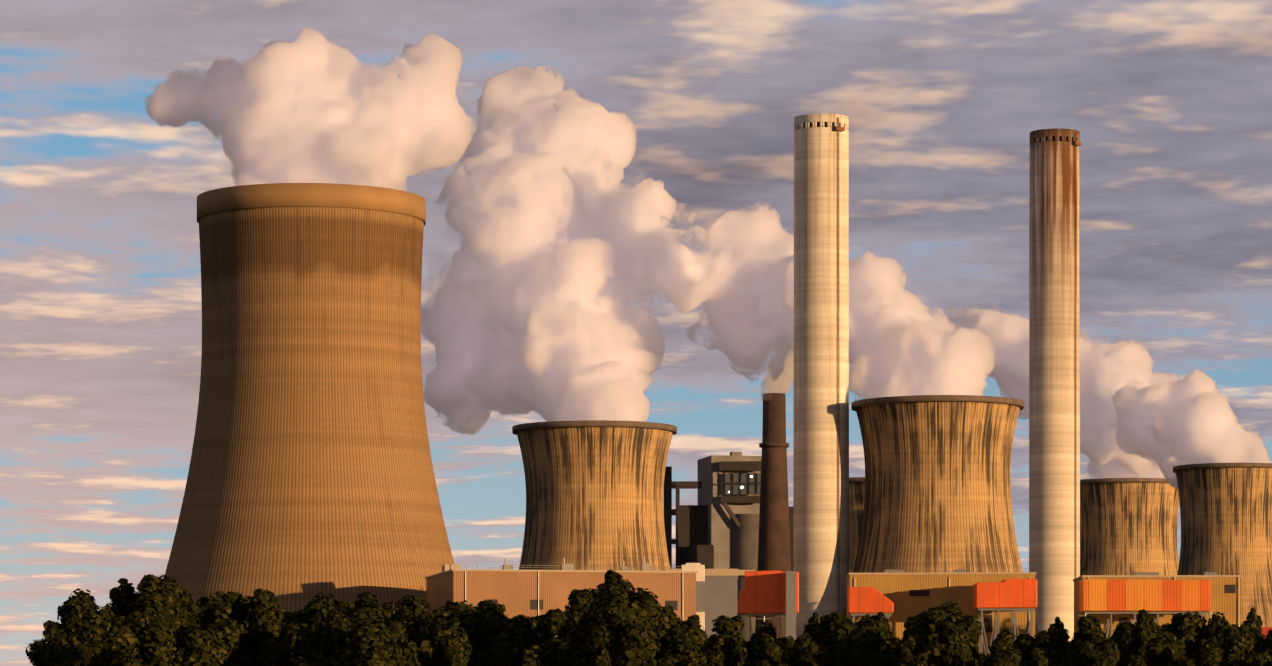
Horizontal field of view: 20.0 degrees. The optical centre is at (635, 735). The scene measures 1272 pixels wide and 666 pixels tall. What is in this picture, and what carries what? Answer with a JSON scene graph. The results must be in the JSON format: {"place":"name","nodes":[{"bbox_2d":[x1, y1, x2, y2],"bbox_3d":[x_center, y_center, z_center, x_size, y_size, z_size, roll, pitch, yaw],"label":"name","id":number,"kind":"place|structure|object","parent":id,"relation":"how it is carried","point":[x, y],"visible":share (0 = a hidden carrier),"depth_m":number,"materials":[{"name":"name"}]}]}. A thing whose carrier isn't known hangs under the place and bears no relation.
{"place":"outdoors","nodes":[
{"label":"outdoors","id":0,"kind":"place"},
{"bbox_2d":[0,0,1271,665],"label":"sky","id":1,"kind":"structure","parent":0,"point":[606,186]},
{"bbox_2d":[664,452,792,570],"bbox_3d":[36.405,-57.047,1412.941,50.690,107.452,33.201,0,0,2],"label":"boiler house","id":2,"kind":"structure","parent":0,"point":[690,541],"depth_m":1402.02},
{"bbox_2d":[723,473,760,494],"bbox_3d":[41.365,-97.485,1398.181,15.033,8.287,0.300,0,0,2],"label":"windows","id":3,"kind":"structure","parent":2,"relation":"attached to","point":[734,487],"depth_m":1398.04,"materials":[{"name":"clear glass"}]},
{"bbox_2d":[734,514,758,641],"bbox_3d":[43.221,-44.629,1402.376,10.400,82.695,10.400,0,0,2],"label":"silo","id":4,"kind":"object","parent":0,"point":[746,535],"visible":0.52,"depth_m":1397.60,"materials":[{"name":"concrete"}]},
{"label":"ground","id":5,"kind":"structure","parent":0,"visible":0},
{"bbox_2d":[25,618,112,665],"bbox_3d":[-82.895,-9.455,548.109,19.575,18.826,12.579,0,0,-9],"label":"tree","id":6,"kind":"object","parent":5,"relation":"on","point":[39,654],"visible":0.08,"depth_m":547.02,"materials":[{"name":"green plant"}]},
{"bbox_2d":[42,588,114,665],"bbox_3d":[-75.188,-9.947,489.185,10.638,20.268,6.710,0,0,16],"label":"tree","id":7,"kind":"object","parent":5,"relation":"on","point":[75,635],"visible":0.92,"depth_m":487.38,"materials":[{"name":"green plant"}]},
{"bbox_2d":[99,616,123,665],"bbox_3d":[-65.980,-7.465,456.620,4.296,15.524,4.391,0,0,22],"label":"tree","id":8,"kind":"object","parent":5,"relation":"on","point":[105,657],"visible":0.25,"depth_m":455.33,"materials":[{"name":"green plant"}]},
{"bbox_2d":[109,578,137,621],"bbox_3d":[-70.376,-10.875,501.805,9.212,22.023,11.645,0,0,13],"label":"tree","id":9,"kind":"object","parent":5,"relation":"on","point":[122,596],"visible":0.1,"depth_m":500.64,"materials":[{"name":"green plant"}]},
{"bbox_2d":[136,574,186,634],"bbox_3d":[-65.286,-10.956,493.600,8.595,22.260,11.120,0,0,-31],"label":"tree","id":10,"kind":"object","parent":5,"relation":"on","point":[168,590],"visible":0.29,"depth_m":492.24,"materials":[{"name":"green plant"}]},
{"bbox_2d":[100,587,240,665],"bbox_3d":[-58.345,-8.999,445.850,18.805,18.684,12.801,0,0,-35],"label":"tree","id":11,"kind":"object","parent":5,"relation":"on","point":[144,634],"visible":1,"depth_m":442.25,"materials":[{"name":"green plant"}]},
{"bbox_2d":[180,586,193,604],"bbox_3d":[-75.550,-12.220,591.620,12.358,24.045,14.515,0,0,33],"label":"tree","id":12,"kind":"object","parent":5,"relation":"on","point":[188,597],"depth_m":585.17,"materials":[{"name":"green plant"}]},
{"bbox_2d":[180,603,205,630],"bbox_3d":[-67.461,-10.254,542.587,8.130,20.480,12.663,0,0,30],"label":"tree","id":13,"kind":"object","parent":5,"relation":"on","point":[188,617],"visible":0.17,"depth_m":540.71,"materials":[{"name":"green plant"}]},
{"bbox_2d":[183,601,203,615],"bbox_3d":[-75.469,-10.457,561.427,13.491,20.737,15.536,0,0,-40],"label":"tree","id":14,"kind":"object","parent":5,"relation":"on","point":[194,608],"depth_m":558.55,"materials":[{"name":"green plant"}]},
{"bbox_2d":[218,618,257,665],"bbox_3d":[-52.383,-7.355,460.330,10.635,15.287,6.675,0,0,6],"label":"tree","id":15,"kind":"object","parent":5,"relation":"on","point":[243,654],"visible":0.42,"depth_m":458.15,"materials":[{"name":"green plant"}]},
{"bbox_2d":[196,591,299,631],"bbox_3d":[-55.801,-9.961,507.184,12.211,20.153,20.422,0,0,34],"label":"tree","id":16,"kind":"object","parent":5,"relation":"on","point":[227,606],"visible":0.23,"depth_m":498.95,"materials":[{"name":"green plant"}]},
{"bbox_2d":[248,607,295,665],"bbox_3d":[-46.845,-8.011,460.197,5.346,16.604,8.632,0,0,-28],"label":"tree","id":17,"kind":"object","parent":5,"relation":"on","point":[272,642],"visible":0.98,"depth_m":457.68,"materials":[{"name":"green plant"}]},
{"bbox_2d":[250,588,295,663],"bbox_3d":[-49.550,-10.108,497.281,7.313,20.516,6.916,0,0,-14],"label":"tree","id":18,"kind":"object","parent":5,"relation":"on","point":[262,598],"visible":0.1,"depth_m":496.06,"materials":[{"name":"green plant"}]},
{"bbox_2d":[281,611,301,625],"bbox_3d":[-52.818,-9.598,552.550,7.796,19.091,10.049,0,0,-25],"label":"tree","id":19,"kind":"object","parent":5,"relation":"on","point":[288,617],"visible":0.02,"depth_m":551.24,"materials":[{"name":"green plant"}]},
{"bbox_2d":[165,206,453,612],"bbox_3d":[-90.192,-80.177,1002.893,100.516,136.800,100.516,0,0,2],"label":"cooling tower","id":20,"kind":"structure","parent":5,"relation":"on","point":[310,473],"depth_m":973.96,"materials":[{"name":"concrete"}]},
{"bbox_2d":[197,183,425,225],"bbox_3d":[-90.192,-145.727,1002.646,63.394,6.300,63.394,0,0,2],"label":"cooling tower rim","id":21,"kind":"object","parent":20,"relation":"attached to","point":[310,194],"visible":0.44,"depth_m":974.97,"materials":[{"name":"concrete"}]},
{"bbox_2d":[288,592,351,636],"bbox_3d":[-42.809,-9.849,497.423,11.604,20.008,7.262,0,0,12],"label":"tree","id":22,"kind":"object","parent":5,"relation":"on","point":[314,612],"visible":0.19,"depth_m":496.88,"materials":[{"name":"green plant"}]},
{"bbox_2d":[300,608,350,665],"bbox_3d":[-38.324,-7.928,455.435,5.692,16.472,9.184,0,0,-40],"label":"tree","id":23,"kind":"object","parent":5,"relation":"on","point":[327,642],"visible":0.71,"depth_m":454.15,"materials":[{"name":"green plant"}]},
{"bbox_2d":[281,591,386,665],"bbox_3d":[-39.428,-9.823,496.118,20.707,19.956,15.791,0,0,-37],"label":"tree","id":24,"kind":"object","parent":5,"relation":"on","point":[365,606],"visible":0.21,"depth_m":493.88,"materials":[{"name":"green plant"}]},
{"bbox_2d":[296,617,408,665],"bbox_3d":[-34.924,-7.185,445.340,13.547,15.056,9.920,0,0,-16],"label":"tree","id":25,"kind":"object","parent":5,"relation":"on","point":[373,642],"visible":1,"depth_m":443.30,"materials":[{"name":"green plant"}]},
{"bbox_2d":[337,600,421,636],"bbox_3d":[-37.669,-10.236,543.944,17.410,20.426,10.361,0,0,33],"label":"tree","id":26,"kind":"object","parent":5,"relation":"on","point":[390,608],"visible":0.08,"depth_m":541.24,"materials":[{"name":"green plant"}]},
{"bbox_2d":[387,594,434,657],"bbox_3d":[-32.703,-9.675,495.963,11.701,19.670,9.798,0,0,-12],"label":"tree","id":27,"kind":"object","parent":5,"relation":"on","point":[415,604],"visible":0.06,"depth_m":495.52,"materials":[{"name":"green plant"}]},
{"bbox_2d":[390,612,433,665],"bbox_3d":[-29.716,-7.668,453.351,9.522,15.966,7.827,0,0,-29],"label":"tree","id":28,"kind":"object","parent":5,"relation":"on","point":[407,653],"visible":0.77,"depth_m":451.91,"materials":[{"name":"green plant"}]},
{"bbox_2d":[428,609,487,665],"bbox_3d":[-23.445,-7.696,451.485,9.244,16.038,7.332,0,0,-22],"label":"tree","id":29,"kind":"object","parent":5,"relation":"on","point":[452,634],"visible":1,"depth_m":449.31,"materials":[{"name":"green plant"}]},
{"bbox_2d":[422,600,505,665],"bbox_3d":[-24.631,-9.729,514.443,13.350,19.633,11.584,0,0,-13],"label":"tree","id":30,"kind":"object","parent":5,"relation":"on","point":[460,607],"visible":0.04,"depth_m":513.80,"materials":[{"name":"green plant"}]},
{"bbox_2d":[471,603,528,665],"bbox_3d":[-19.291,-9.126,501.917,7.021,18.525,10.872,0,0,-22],"label":"tree","id":31,"kind":"object","parent":5,"relation":"on","point":[487,642],"visible":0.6,"depth_m":499.19,"materials":[{"name":"green plant"}]},
{"bbox_2d":[492,617,536,665],"bbox_3d":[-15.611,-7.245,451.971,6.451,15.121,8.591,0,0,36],"label":"tree","id":32,"kind":"object","parent":5,"relation":"on","point":[509,650],"visible":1,"depth_m":450.68,"materials":[{"name":"green plant"}]},
{"bbox_2d":[515,615,540,647],"bbox_3d":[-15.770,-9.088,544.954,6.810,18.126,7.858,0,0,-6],"label":"tree","id":33,"kind":"object","parent":5,"relation":"on","point":[529,623],"visible":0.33,"depth_m":542.50,"materials":[{"name":"green plant"}]},
{"bbox_2d":[523,608,570,665],"bbox_3d":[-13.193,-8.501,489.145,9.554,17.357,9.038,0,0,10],"label":"tree","id":34,"kind":"object","parent":5,"relation":"on","point":[550,624],"visible":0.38,"depth_m":489.21,"materials":[{"name":"green plant"}]},
{"bbox_2d":[426,571,695,636],"bbox_3d":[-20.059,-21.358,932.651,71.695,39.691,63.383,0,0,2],"label":"brown hall","id":35,"kind":"structure","parent":5,"relation":"on","point":[514,593],"depth_m":906.67,"materials":[{"name":"beige"}]},
{"bbox_2d":[425,564,697,578],"bbox_3d":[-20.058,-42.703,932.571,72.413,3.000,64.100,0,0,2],"label":"roof","id":36,"kind":"structure","parent":35,"relation":"on","point":[447,568],"depth_m":909.06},
{"bbox_2d":[454,557,1216,574],"bbox_3d":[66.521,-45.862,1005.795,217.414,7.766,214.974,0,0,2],"label":"roof clutter","id":37,"kind":"object","parent":35,"relation":"on","point":[644,566],"visible":0.6,"depth_m":921.55,"materials":[{"name":"silver metal"}]},
{"bbox_2d":[465,571,1238,626],"bbox_3d":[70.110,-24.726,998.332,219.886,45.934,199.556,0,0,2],"label":"hall downpipes","id":38,"kind":"object","parent":35,"relation":"attached to","point":[854,586],"visible":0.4,"depth_m":912.48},
{"bbox_2d":[485,585,1235,631],"bbox_3d":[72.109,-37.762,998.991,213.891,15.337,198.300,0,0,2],"label":"windows","id":39,"kind":"structure","parent":35,"relation":"attached to","point":[987,618],"depth_m":1059.15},
{"bbox_2d":[556,611,582,640],"bbox_3d":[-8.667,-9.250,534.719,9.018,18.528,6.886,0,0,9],"label":"tree","id":40,"kind":"object","parent":5,"relation":"on","point":[572,617],"visible":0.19,"depth_m":533.23,"materials":[{"name":"green plant"}]},
{"bbox_2d":[538,612,613,665],"bbox_3d":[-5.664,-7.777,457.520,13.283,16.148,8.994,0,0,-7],"label":"tree","id":41,"kind":"object","parent":5,"relation":"on","point":[594,652],"visible":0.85,"depth_m":455.90,"materials":[{"name":"green plant"}]},
{"bbox_2d":[565,587,600,614],"bbox_3d":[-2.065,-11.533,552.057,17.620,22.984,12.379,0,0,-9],"label":"tree","id":42,"kind":"object","parent":5,"relation":"on","point":[580,600],"visible":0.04,"depth_m":547.52,"materials":[{"name":"green plant"}]},
{"bbox_2d":[517,427,672,570],"bbox_3d":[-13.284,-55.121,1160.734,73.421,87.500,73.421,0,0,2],"label":"cooling tower","id":43,"kind":"structure","parent":5,"relation":"on","point":[594,497],"depth_m":1140.61,"materials":[{"name":"concrete"}]},
{"bbox_2d":[512,420,676,434],"bbox_3d":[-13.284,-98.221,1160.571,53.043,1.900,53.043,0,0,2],"label":"cooling tower rim","id":44,"kind":"object","parent":43,"relation":"attached to","point":[592,423],"visible":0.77,"depth_m":1137.86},
{"bbox_2d":[571,570,677,650],"bbox_3d":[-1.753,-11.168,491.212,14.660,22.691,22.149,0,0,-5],"label":"tree","id":45,"kind":"object","parent":5,"relation":"on","point":[615,583],"visible":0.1,"depth_m":487.76,"materials":[{"name":"green plant"}]},
{"bbox_2d":[599,594,677,665],"bbox_3d":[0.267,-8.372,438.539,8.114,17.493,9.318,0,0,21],"label":"tree","id":46,"kind":"object","parent":5,"relation":"on","point":[631,623],"visible":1,"depth_m":436.22,"materials":[{"name":"green plant"}]},
{"bbox_2d":[651,624,706,665],"bbox_3d":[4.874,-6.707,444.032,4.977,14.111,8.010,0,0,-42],"label":"tree","id":47,"kind":"object","parent":5,"relation":"on","point":[680,644],"visible":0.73,"depth_m":442.43,"materials":[{"name":"green plant"}]},
{"bbox_2d":[660,614,708,651],"bbox_3d":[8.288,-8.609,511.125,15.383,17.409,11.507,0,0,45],"label":"tree","id":48,"kind":"object","parent":5,"relation":"on","point":[692,625],"visible":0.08,"depth_m":511.26,"materials":[{"name":"green plant"}]},
{"bbox_2d":[682,563,704,630],"bbox_3d":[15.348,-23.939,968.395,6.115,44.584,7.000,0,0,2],"label":"white stair tower","id":49,"kind":"structure","parent":5,"relation":"on","point":[700,569],"depth_m":964.80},
{"bbox_2d":[696,581,704,611],"bbox_3d":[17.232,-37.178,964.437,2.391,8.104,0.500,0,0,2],"label":"stair tower panel","id":50,"kind":"structure","parent":49,"relation":"attached to","point":[700,596],"depth_m":964.19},
{"bbox_2d":[700,633,740,665],"bbox_3d":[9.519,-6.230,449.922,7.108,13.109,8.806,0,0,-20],"label":"tree","id":51,"kind":"object","parent":5,"relation":"on","point":[719,650],"visible":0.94,"depth_m":447.94,"materials":[{"name":"green plant"}]},
{"bbox_2d":[705,576,736,638],"bbox_3d":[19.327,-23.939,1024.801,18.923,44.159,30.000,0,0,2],"label":"grey annex","id":52,"kind":"object","parent":5,"relation":"on","point":[720,595],"depth_m":1009.62,"materials":[{"name":"concrete"}]},
{"bbox_2d":[669,569,754,579],"bbox_3d":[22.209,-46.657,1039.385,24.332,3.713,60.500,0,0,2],"label":"roof","id":53,"kind":"structure","parent":52,"relation":"on","point":[725,572],"depth_m":1009.13,"materials":[{"name":"beige"}]},
{"bbox_2d":[699,615,748,665],"bbox_3d":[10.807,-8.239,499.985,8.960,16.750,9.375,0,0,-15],"label":"tree","id":54,"kind":"object","parent":5,"relation":"on","point":[731,626],"visible":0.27,"depth_m":498.16,"materials":[{"name":"green plant"}]},
{"bbox_2d":[744,620,782,665],"bbox_3d":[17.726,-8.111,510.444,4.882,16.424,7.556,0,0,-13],"label":"tree","id":55,"kind":"object","parent":5,"relation":"on","point":[753,651],"visible":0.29,"depth_m":509.96,"materials":[{"name":"green plant"}]},
{"bbox_2d":[753,633,788,665],"bbox_3d":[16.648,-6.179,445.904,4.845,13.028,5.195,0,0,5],"label":"tree","id":56,"kind":"object","parent":5,"relation":"on","point":[770,649],"visible":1,"depth_m":444.34,"materials":[{"name":"green plant"}]},
{"bbox_2d":[747,614,796,640],"bbox_3d":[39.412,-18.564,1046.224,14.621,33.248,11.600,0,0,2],"label":"duct trestle","id":57,"kind":"object","parent":5,"relation":"on","point":[767,615],"visible":0.38,"depth_m":1040.48,"materials":[{"name":"silver metal"}]},
{"bbox_2d":[737,570,798,614],"bbox_3d":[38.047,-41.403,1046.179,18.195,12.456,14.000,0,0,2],"label":"orange duct","id":58,"kind":"object","parent":57,"relation":"on","point":[762,592],"visible":0.79,"depth_m":1039.21,"materials":[{"name":"metal"}]},
{"bbox_2d":[755,393,790,638],"bbox_3d":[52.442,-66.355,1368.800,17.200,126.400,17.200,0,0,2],"label":"chimney","id":59,"kind":"object","parent":5,"relation":"on","point":[774,544],"visible":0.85,"depth_m":1364.27,"materials":[{"name":"brick"}]},
{"bbox_2d":[776,636,794,659],"bbox_3d":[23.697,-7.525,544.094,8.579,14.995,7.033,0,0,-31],"label":"tree","id":60,"kind":"object","parent":5,"relation":"on","point":[785,644],"visible":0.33,"depth_m":541.83,"materials":[{"name":"green plant"}]},
{"bbox_2d":[786,571,795,639],"bbox_3d":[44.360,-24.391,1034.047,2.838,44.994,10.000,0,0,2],"label":"pillar","id":61,"kind":"structure","parent":5,"relation":"on","point":[790,603],"depth_m":1029.00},
{"bbox_2d":[782,633,829,665],"bbox_3d":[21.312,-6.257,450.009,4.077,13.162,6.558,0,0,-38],"label":"tree","id":62,"kind":"object","parent":5,"relation":"on","point":[804,651],"visible":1,"depth_m":448.31,"materials":[{"name":"green plant"}]},
{"bbox_2d":[788,612,837,658],"bbox_3d":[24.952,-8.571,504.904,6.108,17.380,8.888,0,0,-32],"label":"tree","id":63,"kind":"object","parent":5,"relation":"on","point":[815,628],"visible":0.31,"depth_m":504.03,"materials":[{"name":"green plant"}]},
{"bbox_2d":[793,113,848,638],"bbox_3d":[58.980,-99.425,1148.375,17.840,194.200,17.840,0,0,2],"label":"chimney","id":64,"kind":"object","parent":5,"relation":"on","point":[815,390],"visible":0.88,"depth_m":1140.62,"materials":[{"name":"concrete"}]},
{"bbox_2d":[834,117,844,612],"bbox_3d":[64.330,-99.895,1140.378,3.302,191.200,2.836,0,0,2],"label":"ladder","id":65,"kind":"object","parent":64,"relation":"attached to","point":[837,129],"visible":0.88,"depth_m":1140.55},
{"bbox_2d":[849,482,864,572],"bbox_3d":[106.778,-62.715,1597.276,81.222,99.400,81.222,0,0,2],"label":"cooling tower","id":66,"kind":"structure","parent":5,"relation":"on","point":[856,497],"depth_m":1577.03,"materials":[{"name":"concrete"}]},
{"bbox_2d":[825,624,895,665],"bbox_3d":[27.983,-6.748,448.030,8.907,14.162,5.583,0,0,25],"label":"tree","id":67,"kind":"object","parent":5,"relation":"on","point":[862,645],"visible":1,"depth_m":446.18,"materials":[{"name":"green plant"}]},
{"bbox_2d":[819,612,901,650],"bbox_3d":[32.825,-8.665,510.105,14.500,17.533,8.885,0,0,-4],"label":"tree","id":68,"kind":"object","parent":5,"relation":"on","point":[839,625],"visible":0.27,"depth_m":507.24,"materials":[{"name":"green plant"}]},
{"bbox_2d":[850,613,891,621],"bbox_3d":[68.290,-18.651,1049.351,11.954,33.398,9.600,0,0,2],"label":"duct trestle","id":69,"kind":"object","parent":5,"relation":"on","point":[854,615],"visible":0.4,"depth_m":1044.59,"materials":[{"name":"silver metal"}]},
{"bbox_2d":[848,587,893,613],"bbox_3d":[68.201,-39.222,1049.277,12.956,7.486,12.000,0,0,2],"label":"orange duct","id":70,"kind":"object","parent":69,"relation":"on","point":[867,600],"visible":0.9,"depth_m":1043.32,"materials":[{"name":"metal"}]},
{"bbox_2d":[877,612,901,641],"bbox_3d":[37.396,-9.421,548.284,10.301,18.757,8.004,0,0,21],"label":"tree","id":71,"kind":"object","parent":5,"relation":"on","point":[891,637],"visible":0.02,"depth_m":548.00,"materials":[{"name":"green plant"}]},
{"bbox_2d":[880,606,948,665],"bbox_3d":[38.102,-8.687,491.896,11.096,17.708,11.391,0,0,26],"label":"tree","id":72,"kind":"object","parent":5,"relation":"on","point":[928,620],"visible":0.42,"depth_m":490.39,"materials":[{"name":"green plant"}]},
{"bbox_2d":[893,629,938,665],"bbox_3d":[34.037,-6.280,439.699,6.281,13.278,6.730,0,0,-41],"label":"tree","id":73,"kind":"object","parent":5,"relation":"on","point":[908,648],"visible":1,"depth_m":440.47,"materials":[{"name":"green plant"}]},
{"bbox_2d":[906,615,937,637],"bbox_3d":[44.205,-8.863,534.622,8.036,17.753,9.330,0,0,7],"label":"tree","id":74,"kind":"object","parent":5,"relation":"on","point":[912,622],"depth_m":531.75,"materials":[{"name":"green plant"}]},
{"bbox_2d":[846,574,1034,654],"bbox_3d":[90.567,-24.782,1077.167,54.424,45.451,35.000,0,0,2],"label":"industrial hall","id":75,"kind":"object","parent":5,"relation":"on","point":[895,589],"visible":0.22,"depth_m":1059.70,"materials":[{"name":"beige"}]},
{"bbox_2d":[845,572,1035,578],"bbox_3d":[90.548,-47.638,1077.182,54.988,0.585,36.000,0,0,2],"label":"roof edge","id":76,"kind":"object","parent":75,"relation":"attached to","point":[944,573],"visible":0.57,"depth_m":1059.31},
{"bbox_2d":[844,401,1039,636],"bbox_3d":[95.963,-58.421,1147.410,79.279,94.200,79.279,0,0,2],"label":"cooling tower","id":77,"kind":"structure","parent":5,"relation":"on","point":[937,497],"depth_m":1126.26,"materials":[{"name":"concrete"}]},
{"bbox_2d":[851,395,1023,410],"bbox_3d":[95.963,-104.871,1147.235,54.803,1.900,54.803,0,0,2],"label":"cooling tower rim","id":78,"kind":"object","parent":77,"relation":"attached to","point":[935,398],"visible":0.5,"depth_m":1123.61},
{"bbox_2d":[924,615,981,665],"bbox_3d":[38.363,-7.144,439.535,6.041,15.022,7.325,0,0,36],"label":"tree","id":79,"kind":"object","parent":5,"relation":"on","point":[956,638],"visible":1,"depth_m":438.18,"materials":[{"name":"green plant"}]},
{"bbox_2d":[940,600,981,665],"bbox_3d":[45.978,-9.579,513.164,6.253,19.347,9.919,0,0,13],"label":"tree","id":80,"kind":"object","parent":5,"relation":"on","point":[954,610],"visible":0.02,"depth_m":511.80,"materials":[{"name":"green plant"}]},
{"bbox_2d":[974,622,1020,665],"bbox_3d":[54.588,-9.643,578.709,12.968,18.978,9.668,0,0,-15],"label":"tree","id":81,"kind":"object","parent":5,"relation":"on","point":[982,657],"visible":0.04,"depth_m":576.25,"materials":[{"name":"green plant"}]},
{"bbox_2d":[982,628,1015,665],"bbox_3d":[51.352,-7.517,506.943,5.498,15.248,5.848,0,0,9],"label":"tree","id":82,"kind":"object","parent":5,"relation":"on","point":[1002,641],"visible":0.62,"depth_m":506.99,"materials":[{"name":"green plant"}]},
{"bbox_2d":[986,646,1021,665],"bbox_3d":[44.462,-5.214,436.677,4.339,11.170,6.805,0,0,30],"label":"tree","id":83,"kind":"object","parent":5,"relation":"on","point":[1011,656],"visible":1,"depth_m":435.59,"materials":[{"name":"green plant"}]},
{"bbox_2d":[976,608,1034,654],"bbox_3d":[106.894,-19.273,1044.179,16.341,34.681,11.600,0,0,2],"label":"duct trestle","id":84,"kind":"object","parent":5,"relation":"on","point":[1014,621],"visible":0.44,"depth_m":1038.62,"materials":[{"name":"silver metal"}]},
{"bbox_2d":[973,579,1036,608],"bbox_3d":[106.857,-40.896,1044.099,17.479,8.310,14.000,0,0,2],"label":"orange duct","id":85,"kind":"object","parent":84,"relation":"on","point":[1013,593],"visible":0.94,"depth_m":1037.11,"materials":[{"name":"metal"}]},
{"bbox_2d":[1028,647,1049,665],"bbox_3d":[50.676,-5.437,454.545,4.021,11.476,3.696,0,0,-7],"label":"tree","id":86,"kind":"object","parent":5,"relation":"on","point":[1038,657],"visible":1,"depth_m":453.09,"materials":[{"name":"green plant"}]},
{"bbox_2d":[1021,630,1060,665],"bbox_3d":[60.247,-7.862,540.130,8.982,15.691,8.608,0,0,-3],"label":"tree","id":87,"kind":"object","parent":5,"relation":"on","point":[1043,635],"visible":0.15,"depth_m":537.43,"materials":[{"name":"green plant"}]},
{"bbox_2d":[1013,633,1069,664],"bbox_3d":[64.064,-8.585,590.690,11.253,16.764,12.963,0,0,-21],"label":"tree","id":88,"kind":"object","parent":5,"relation":"on","point":[1024,644],"visible":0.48,"depth_m":589.54,"materials":[{"name":"green plant"}]},
{"bbox_2d":[1029,128,1079,641],"bbox_3d":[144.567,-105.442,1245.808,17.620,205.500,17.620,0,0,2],"label":"chimney","id":89,"kind":"object","parent":5,"relation":"on","point":[1054,395],"visible":0.92,"depth_m":1238.18,"materials":[{"name":"concrete"}]},
{"bbox_2d":[1037,617,1081,665],"bbox_3d":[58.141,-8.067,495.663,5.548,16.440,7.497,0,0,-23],"label":"tree","id":90,"kind":"object","parent":5,"relation":"on","point":[1063,654],"visible":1,"depth_m":494.73,"materials":[{"name":"green plant"}]},
{"bbox_2d":[1075,614,1106,665],"bbox_3d":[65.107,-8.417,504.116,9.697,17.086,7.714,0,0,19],"label":"tree","id":91,"kind":"object","parent":5,"relation":"on","point":[1090,628],"visible":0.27,"depth_m":502.47,"materials":[{"name":"green plant"}]},
{"bbox_2d":[1077,640,1119,665],"bbox_3d":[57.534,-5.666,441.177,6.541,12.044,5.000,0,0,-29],"label":"tree","id":92,"kind":"object","parent":5,"relation":"on","point":[1103,653],"visible":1,"depth_m":440.24,"materials":[{"name":"green plant"}]},
{"bbox_2d":[1113,621,1132,647],"bbox_3d":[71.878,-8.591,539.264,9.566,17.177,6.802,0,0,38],"label":"tree","id":93,"kind":"object","parent":5,"relation":"on","point":[1122,632],"visible":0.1,"depth_m":535.74,"materials":[{"name":"green plant"}]},
{"bbox_2d":[1080,482,1179,575],"bbox_3d":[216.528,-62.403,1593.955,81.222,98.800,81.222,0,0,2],"label":"cooling tower","id":94,"kind":"structure","parent":5,"relation":"on","point":[1128,528],"depth_m":1573.46,"materials":[{"name":"concrete"}]},
{"bbox_2d":[1080,478,1168,483],"bbox_3d":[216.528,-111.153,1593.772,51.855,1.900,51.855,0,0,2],"label":"cooling tower rim","id":95,"kind":"object","parent":94,"relation":"attached to","point":[1114,480],"visible":0.31,"depth_m":1569.98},
{"bbox_2d":[1101,609,1185,665],"bbox_3d":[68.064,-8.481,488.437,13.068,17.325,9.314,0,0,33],"label":"tree","id":96,"kind":"object","parent":5,"relation":"on","point":[1145,628],"visible":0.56,"depth_m":486.47,"materials":[{"name":"green plant"}]},
{"bbox_2d":[1082,612,1207,638],"bbox_3d":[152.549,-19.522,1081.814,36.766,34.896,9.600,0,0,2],"label":"duct trestle","id":97,"kind":"object","parent":5,"relation":"on","point":[1108,624],"visible":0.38,"depth_m":1077.34,"materials":[{"name":"silver metal"}]},
{"bbox_2d":[1079,579,1209,611],"bbox_3d":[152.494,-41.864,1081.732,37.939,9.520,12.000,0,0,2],"label":"orange duct","id":98,"kind":"object","parent":97,"relation":"on","point":[1102,595],"visible":0.92,"depth_m":1075.78,"materials":[{"name":"metal"}]},
{"bbox_2d":[1074,577,1241,638],"bbox_3d":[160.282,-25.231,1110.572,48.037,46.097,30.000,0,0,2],"label":"industrial hall","id":99,"kind":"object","parent":5,"relation":"on","point":[1222,601],"visible":0.22,"depth_m":1095.06,"materials":[{"name":"beige"}]},
{"bbox_2d":[1073,575,1242,580],"bbox_3d":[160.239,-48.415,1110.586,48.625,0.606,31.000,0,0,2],"label":"roof edge","id":100,"kind":"object","parent":99,"relation":"attached to","point":[1079,577],"visible":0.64,"depth_m":1095.14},
{"bbox_2d":[1144,638,1179,665],"bbox_3d":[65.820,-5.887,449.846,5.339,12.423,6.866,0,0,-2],"label":"tree","id":101,"kind":"object","parent":5,"relation":"on","point":[1161,652],"visible":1,"depth_m":447.90,"materials":[{"name":"green plant"}]},
{"bbox_2d":[1164,611,1207,658],"bbox_3d":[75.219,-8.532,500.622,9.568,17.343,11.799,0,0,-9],"label":"tree","id":102,"kind":"object","parent":5,"relation":"on","point":[1187,628],"visible":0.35,"depth_m":497.65,"materials":[{"name":"green plant"}]},
{"bbox_2d":[1175,636,1223,665],"bbox_3d":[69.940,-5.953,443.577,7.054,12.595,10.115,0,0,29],"label":"tree","id":103,"kind":"object","parent":5,"relation":"on","point":[1209,652],"visible":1,"depth_m":443.19,"materials":[{"name":"green plant"}]},
{"bbox_2d":[1199,611,1235,662],"bbox_3d":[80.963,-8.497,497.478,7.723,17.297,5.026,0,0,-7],"label":"tree","id":104,"kind":"object","parent":5,"relation":"on","point":[1217,625],"visible":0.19,"depth_m":496.90,"materials":[{"name":"green plant"}]},
{"bbox_2d":[1175,467,1271,626],"bbox_3d":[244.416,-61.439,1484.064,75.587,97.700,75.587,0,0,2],"label":"cooling tower","id":105,"kind":"structure","parent":5,"relation":"on","point":[1226,520],"depth_m":1465.09,"materials":[{"name":"concrete"}]},
{"bbox_2d":[1173,463,1271,472],"bbox_3d":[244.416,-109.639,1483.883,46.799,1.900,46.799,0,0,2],"label":"cooling tower rim","id":106,"kind":"object","parent":105,"relation":"attached to","point":[1219,465],"visible":0.48,"depth_m":1462.98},
{"bbox_2d":[1218,624,1271,665],"bbox_3d":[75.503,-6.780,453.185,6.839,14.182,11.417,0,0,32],"label":"tree","id":107,"kind":"object","parent":5,"relation":"on","point":[1237,645],"visible":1,"depth_m":449.63,"materials":[{"name":"green plant"}]},
{"bbox_2d":[1242,607,1271,654],"bbox_3d":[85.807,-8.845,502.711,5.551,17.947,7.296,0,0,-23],"label":"tree","id":108,"kind":"object","parent":5,"relation":"on","point":[1254,621],"visible":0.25,"depth_m":501.73,"materials":[{"name":"green plant"}]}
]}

